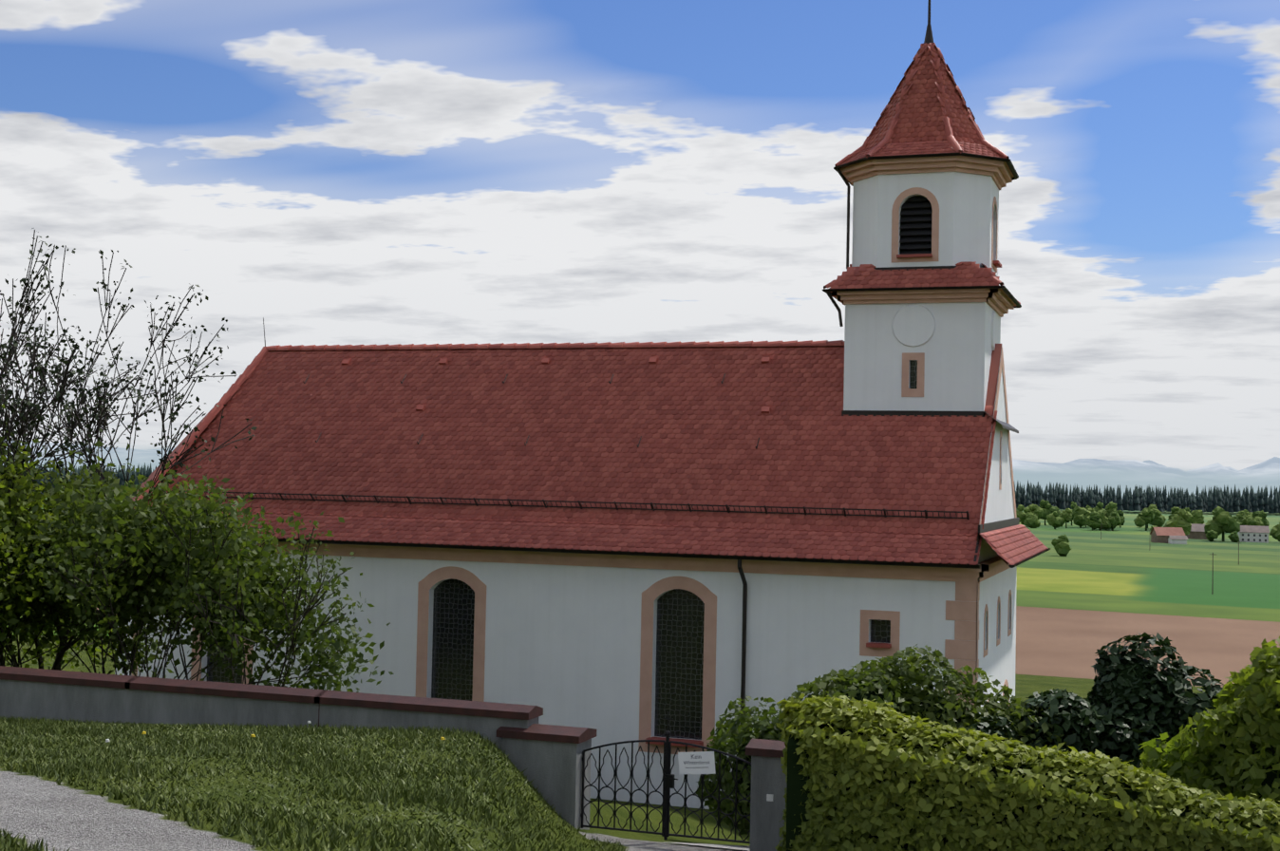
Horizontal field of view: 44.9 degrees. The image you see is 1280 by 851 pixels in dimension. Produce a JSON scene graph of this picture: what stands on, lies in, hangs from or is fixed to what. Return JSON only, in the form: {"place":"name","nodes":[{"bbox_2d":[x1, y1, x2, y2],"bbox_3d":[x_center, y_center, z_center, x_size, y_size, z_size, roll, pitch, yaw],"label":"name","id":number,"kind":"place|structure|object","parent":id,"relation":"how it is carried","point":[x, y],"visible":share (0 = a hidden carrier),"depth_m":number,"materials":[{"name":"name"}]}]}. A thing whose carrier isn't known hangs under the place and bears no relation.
{"place":"outdoors","nodes":[
{"label":"outdoors","id":0,"kind":"place"},
{"bbox_2d":[0,715,628,850],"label":"grass","id":1,"kind":"structure","parent":0,"point":[58,768],"depth_m":14.11,"materials":[{"name":"green plant"}]},
{"bbox_2d":[0,439,1279,850],"bbox_3d":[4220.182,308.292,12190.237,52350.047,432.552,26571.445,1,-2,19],"label":"ground","id":2,"kind":"structure","parent":0,"point":[55,816],"depth_m":12.92,"materials":[{"name":"green plant"}]},
{"bbox_2d":[0,445,158,675],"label":"shrub","id":3,"kind":"object","parent":2,"relation":"on","point":[7,589],"visible":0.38,"depth_m":26.27,"materials":[{"name":"green plant"}]},
{"bbox_2d":[0,403,172,666],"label":"shrub","id":4,"kind":"object","parent":2,"relation":"on","point":[17,457],"visible":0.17,"depth_m":26.63,"materials":[{"name":"green plant"}]},
{"bbox_2d":[0,227,256,670],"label":"sparse tree","id":5,"kind":"object","parent":2,"relation":"on","point":[32,417],"visible":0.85,"depth_m":28.43,"materials":[{"name":"brown plant"}]},
{"bbox_2d":[14,457,309,679],"bbox_3d":[-8.053,3.498,26.047,4.147,5.924,5.614,1,-2,-1],"label":"shrub","id":6,"kind":"object","parent":2,"relation":"on","point":[183,507],"visible":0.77,"depth_m":24.65,"materials":[{"name":"green plant"}]},
{"bbox_2d":[0,440,394,692],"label":"shrub","id":7,"kind":"object","parent":2,"relation":"on","point":[77,496],"visible":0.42,"depth_m":25.95,"materials":[{"name":"green plant"}]},
{"bbox_2d":[178,510,374,687],"bbox_3d":[-5.941,3.636,25.803,2.964,4.456,4.974,2,-2,-10],"label":"shrub","id":8,"kind":"object","parent":2,"relation":"on","point":[302,583],"visible":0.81,"depth_m":25.07,"materials":[{"name":"green plant"}]},
{"bbox_2d":[141,731,444,739],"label":"dandelion flowers","id":9,"kind":"object","parent":2,"relation":"on","point":[254,735],"visible":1,"depth_m":17.15,"materials":[{"name":"yellow plant"}]},
{"bbox_2d":[0,678,786,850],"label":"yard wall","id":10,"kind":"structure","parent":2,"relation":"on","point":[554,770],"depth_m":20.35,"materials":[{"name":"grey concrete"}]},
{"bbox_2d":[0,665,785,757],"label":"wall coping","id":11,"kind":"object","parent":10,"relation":"on","point":[579,735],"visible":0.73,"depth_m":20.40,"materials":[{"name":"stone"}]},
{"bbox_2d":[580,712,751,843],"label":"gate","id":12,"kind":"structure","parent":10,"relation":"attached to","point":[701,762],"depth_m":19.00,"materials":[{"name":"grey metal"}]},
{"bbox_2d":[766,793,773,801],"bbox_3d":[1.544,4.421,18.394,0.080,0.080,0.015,1,-2,19],"label":"pier plate","id":13,"kind":"object","parent":10,"relation":"attached to","point":[769,797],"visible":1,"depth_m":18.39,"materials":[{"name":"white metal"}]},
{"bbox_2d":[114,0,1050,809],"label":"church","id":14,"kind":"structure","parent":2,"relation":"on","point":[620,541],"depth_m":33.84,"materials":[{"name":"white paint"}]},
{"bbox_2d":[17,462,1279,513],"bbox_3d":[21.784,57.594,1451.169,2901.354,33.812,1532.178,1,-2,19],"label":"forest","id":15,"kind":"object","parent":2,"relation":"on","point":[1139,499],"visible":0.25,"depth_m":1483.79,"materials":[{"name":"green plant"}]},
{"bbox_2d":[53,477,1279,556],"bbox_3d":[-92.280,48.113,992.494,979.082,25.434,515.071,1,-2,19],"label":"trees","id":16,"kind":"object","parent":2,"relation":"on","point":[1111,517],"visible":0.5,"depth_m":1000.54,"materials":[{"name":"green plant"}]},
{"bbox_2d":[97,605,1279,687],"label":"ploughed field","id":17,"kind":"structure","parent":2,"relation":"on","point":[1060,642],"depth_m":297.39,"materials":[{"name":"brown soil"}]},
{"bbox_2d":[662,841,749,850],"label":"threshold","id":18,"kind":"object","parent":2,"relation":"on","point":[742,847],"depth_m":19.86,"materials":[{"name":"grey concrete"}]},
{"bbox_2d":[696,643,1075,834],"bbox_3d":[3.587,4.539,21.924,5.789,2.949,2.963,1,-2,19],"label":"bush","id":19,"kind":"object","parent":2,"relation":"on","point":[885,679],"visible":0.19,"depth_m":21.62,"materials":[{"name":"green plant"}]},
{"bbox_2d":[964,713,1027,743],"bbox_3d":[4.729,5.077,20.920,2.114,2.349,2.099,2,-2,-12],"label":"bush","id":20,"kind":"object","parent":2,"relation":"on","point":[990,729],"visible":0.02,"depth_m":20.82,"materials":[{"name":"plant"}]},
{"bbox_2d":[774,693,1279,850],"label":"hedge","id":21,"kind":"object","parent":2,"relation":"on","point":[858,776],"visible":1,"depth_m":16.63,"materials":[{"name":"green plant"}]},
{"bbox_2d":[1004,688,1119,757],"bbox_3d":[5.676,5.075,21.329,2.548,2.914,2.648,1,-2,19],"label":"bush","id":22,"kind":"object","parent":2,"relation":"on","point":[1074,711],"visible":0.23,"depth_m":20.84,"materials":[{"name":"green plant"}]},
{"bbox_2d":[1082,631,1193,782],"bbox_3d":[6.814,4.838,21.638,3.160,3.942,3.063,1,-2,19],"label":"bush","id":23,"kind":"object","parent":2,"relation":"on","point":[1125,693],"visible":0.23,"depth_m":21.10,"materials":[{"name":"green plant"}]},
{"bbox_2d":[1149,527,1185,543],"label":"farm barn","id":24,"kind":"structure","parent":2,"relation":"on","point":[1160,535],"depth_m":812.68,"materials":[{"name":"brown wood"}]},
{"bbox_2d":[1099,523,1239,594],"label":"utility poles","id":25,"kind":"object","parent":2,"relation":"on","point":[1213,564],"visible":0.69,"depth_m":423.02,"materials":[{"name":"brown wood"}]},
{"bbox_2d":[1167,535,1187,544],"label":"farm shed","id":26,"kind":"structure","parent":2,"relation":"on","point":[1177,539],"depth_m":801.92,"materials":[{"name":"white"}]},
{"bbox_2d":[1146,664,1223,770],"bbox_3d":[7.504,5.062,20.954,2.917,3.560,2.821,3,-2,-38],"label":"bush","id":27,"kind":"object","parent":2,"relation":"on","point":[1197,703],"visible":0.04,"depth_m":20.86,"materials":[{"name":"green plant"}]},
{"bbox_2d":[1186,523,1207,539],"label":"farm barn","id":28,"kind":"structure","parent":2,"relation":"on","point":[1196,531],"depth_m":889.37,"materials":[{"name":"brown wood"}]},
{"bbox_2d":[1138,636,1279,810],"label":"bush","id":29,"kind":"object","parent":2,"relation":"on","point":[1233,749],"visible":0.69,"depth_m":18.04,"materials":[{"name":"green plant"}]},
{"bbox_2d":[1237,525,1269,542],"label":"farm house","id":30,"kind":"structure","parent":2,"relation":"on","point":[1251,534],"depth_m":865.50,"materials":[{"name":"white"}]},
{"bbox_2d":[0,0,1279,470],"label":"sky","id":31,"kind":"structure","parent":0,"point":[327,172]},
{"bbox_2d":[2,448,1279,499],"bbox_3d":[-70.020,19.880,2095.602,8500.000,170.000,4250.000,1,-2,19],"label":"mountains","id":32,"kind":"structure","parent":0,"point":[1099,477],"depth_m":2190.42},
{"bbox_2d":[1016,529,1279,621],"bbox_3d":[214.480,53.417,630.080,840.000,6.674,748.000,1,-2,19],"label":"meadow fields","id":33,"kind":"structure","parent":0,"point":[1133,574],"depth_m":496.75,"materials":[{"name":"green plant"}]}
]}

